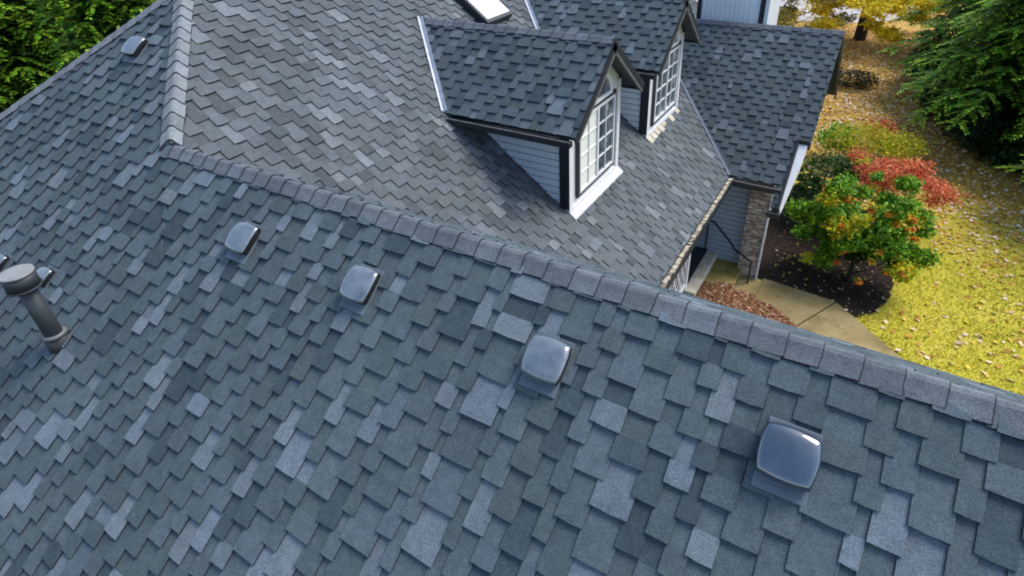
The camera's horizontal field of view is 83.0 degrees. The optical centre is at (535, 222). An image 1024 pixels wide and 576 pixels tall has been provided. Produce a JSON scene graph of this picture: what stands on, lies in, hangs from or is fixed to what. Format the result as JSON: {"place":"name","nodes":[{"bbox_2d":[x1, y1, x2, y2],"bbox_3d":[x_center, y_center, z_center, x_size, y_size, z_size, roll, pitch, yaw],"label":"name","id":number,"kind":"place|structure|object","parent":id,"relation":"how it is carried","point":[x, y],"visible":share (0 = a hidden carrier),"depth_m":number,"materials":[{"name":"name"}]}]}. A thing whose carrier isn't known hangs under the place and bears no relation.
{"place":"outdoors","nodes":[
{"label":"outdoors","id":0,"kind":"place"},
{"bbox_2d":[695,281,795,326],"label":"red leaf litter","id":1,"kind":"object","parent":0,"point":[741,300],"visible":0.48,"depth_m":11.71,"materials":[{"name":"red plant"}]},
{"bbox_2d":[696,0,928,22],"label":"driveway","id":2,"kind":"structure","parent":0,"point":[802,5],"depth_m":33.45,"materials":[{"name":"concrete"}]},
{"bbox_2d":[755,278,901,358],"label":"path","id":3,"kind":"structure","parent":0,"point":[798,306],"depth_m":11.56,"materials":[{"name":"concrete"}]},
{"bbox_2d":[796,301,836,326],"bbox_3d":[5.619,1.852,11.585,1.458,0.004,0.022,-20,36,-26],"label":"path joint","id":4,"kind":"object","parent":3,"relation":"on","point":[816,314],"visible":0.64,"depth_m":11.58,"materials":[{"name":"grey concrete"}]},
{"bbox_2d":[757,5,1023,395],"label":"lawn","id":5,"kind":"structure","parent":0,"point":[926,273],"depth_m":12.82,"materials":[{"name":"yellow plant"}]},
{"bbox_2d":[697,0,865,27],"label":"tree","id":6,"kind":"object","parent":5,"relation":"on","point":[786,17],"visible":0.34,"depth_m":26.03,"materials":[{"name":"yellow plant"}]},
{"bbox_2d":[757,185,893,316],"bbox_3d":[6.851,0.430,13.849,3.167,0.001,5.252,16,36,27],"label":"planting bed","id":7,"kind":"object","parent":5,"relation":"on","point":[785,265],"visible":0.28,"depth_m":12.76,"materials":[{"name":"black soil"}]},
{"bbox_2d":[765,221,888,313],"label":"bed leaves","id":8,"kind":"object","parent":7,"relation":"on","point":[861,302],"visible":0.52,"depth_m":12.58,"materials":[{"name":"brown plant"}]},
{"bbox_2d":[787,147,889,206],"bbox_3d":[7.619,-0.915,14.426,2.770,1.867,1.882,-1,32,3],"label":"evergreen shrub","id":9,"kind":"object","parent":7,"relation":"on","point":[803,184],"visible":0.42,"depth_m":14.17,"materials":[{"name":"green plant"}]},
{"bbox_2d":[783,170,942,284],"bbox_3d":[6.783,0.179,12.113,3.139,2.498,2.191,16,36,27],"label":"flowering shrub","id":10,"kind":"object","parent":7,"relation":"on","point":[845,229],"visible":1,"depth_m":11.59,"materials":[{"name":"green plant"}]},
{"bbox_2d":[822,146,970,220],"bbox_3d":[8.341,-0.702,13.560,2.879,1.937,2.628,16,36,27],"label":"red maple shrub","id":11,"kind":"object","parent":7,"relation":"on","point":[890,170],"visible":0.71,"depth_m":13.21,"materials":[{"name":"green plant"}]},
{"bbox_2d":[838,65,880,88],"bbox_3d":[12.387,-5.653,22.721,2.132,0.856,1.616,16,36,27],"label":"bush","id":12,"kind":"object","parent":5,"relation":"on","point":[860,79],"visible":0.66,"depth_m":22.43,"materials":[{"name":"brown plant"}]},
{"bbox_2d":[779,0,962,45],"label":"yellow maple tree","id":13,"kind":"object","parent":5,"relation":"on","point":[878,9],"visible":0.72,"depth_m":25.90,"materials":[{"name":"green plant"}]},
{"bbox_2d":[812,117,935,163],"bbox_3d":[9.660,-2.217,16.730,3.178,1.495,2.271,2,32,7],"label":"yellow shrub","id":14,"kind":"object","parent":5,"relation":"on","point":[886,142],"visible":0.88,"depth_m":16.54,"materials":[{"name":"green plant"}]},
{"bbox_2d":[801,25,1023,388],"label":"fallen leaves","id":15,"kind":"object","parent":5,"relation":"on","point":[986,241],"visible":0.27,"depth_m":17.20,"materials":[{"name":"yellow plant"}]},
{"bbox_2d":[889,0,977,48],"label":"conifer tree","id":16,"kind":"object","parent":5,"relation":"on","point":[913,12],"visible":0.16,"depth_m":24.86,"materials":[{"name":"green plant"}]},
{"bbox_2d":[902,33,978,83],"bbox_3d":[15.974,-6.104,21.941,3.053,2.414,3.447,-5,32,-4],"label":"rhododendron bush","id":17,"kind":"object","parent":5,"relation":"on","point":[927,67],"visible":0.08,"depth_m":22.07,"materials":[{"name":"green plant"}]},
{"bbox_2d":[877,0,1022,89],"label":"conifer tree","id":18,"kind":"object","parent":5,"relation":"on","point":[940,28],"visible":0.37,"depth_m":20.08,"materials":[{"name":"green plant"}]},
{"bbox_2d":[897,0,1023,145],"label":"conifer tree","id":19,"kind":"object","parent":5,"relation":"on","point":[998,54],"visible":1,"depth_m":16.19,"materials":[{"name":"green plant"}]},
{"bbox_2d":[915,52,1014,123],"bbox_3d":[14.704,-4.369,19.112,3.638,2.548,3.222,-20,36,-26],"label":"rhododendron bush","id":20,"kind":"object","parent":5,"relation":"on","point":[923,100],"visible":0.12,"depth_m":19.25,"materials":[{"name":"green plant"}]},
{"bbox_2d":[939,84,1023,169],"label":"rhododendron bush","id":21,"kind":"object","parent":5,"relation":"on","point":[983,136],"visible":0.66,"depth_m":16.74,"materials":[{"name":"green plant"}]},
{"bbox_2d":[994,118,1023,181],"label":"conifer tree","id":22,"kind":"object","parent":5,"relation":"on","point":[1018,165],"visible":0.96,"depth_m":15.18,"materials":[{"name":"green plant"}]},
{"bbox_2d":[1000,132,1023,185],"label":"rhododendron bush","id":23,"kind":"object","parent":5,"relation":"on","point":[1020,144],"visible":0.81,"depth_m":15.76,"materials":[{"name":"green plant"}]},
{"label":"ground","id":24,"kind":"structure","parent":0,"visible":0},
{"bbox_2d":[0,0,89,112],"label":"conifer tree","id":25,"kind":"object","parent":24,"relation":"on","point":[29,73],"visible":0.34,"depth_m":18.98,"materials":[{"name":"green plant"}]},
{"bbox_2d":[0,0,134,79],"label":"conifer tree","id":26,"kind":"object","parent":24,"relation":"on","point":[61,18],"visible":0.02,"depth_m":22.98,"materials":[{"name":"green plant"}]},
{"bbox_2d":[24,0,156,92],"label":"conifer tree","id":27,"kind":"object","parent":24,"relation":"on","point":[98,17],"visible":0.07,"depth_m":15.10,"materials":[{"name":"green plant"}]},
{"bbox_2d":[0,0,1023,575],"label":"house","id":28,"kind":"structure","parent":24,"relation":"on","point":[350,286],"depth_m":4.46,"materials":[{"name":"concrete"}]},
{"bbox_2d":[669,254,690,292],"bbox_3d":[2.377,1.248,10.452,0.075,2.321,2.540,16,36,27],"label":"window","id":29,"kind":"structure","parent":28,"relation":"in","point":[679,284],"depth_m":11.32,"materials":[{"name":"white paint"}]},
{"bbox_2d":[704,220,752,283],"bbox_3d":[4.120,0.624,12.354,0.045,1.119,1.128,-27,39,-34],"label":"handrail","id":30,"kind":"object","parent":28,"relation":"on","point":[731,243],"visible":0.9,"depth_m":12.23,"materials":[{"name":"black metal"}]}
]}

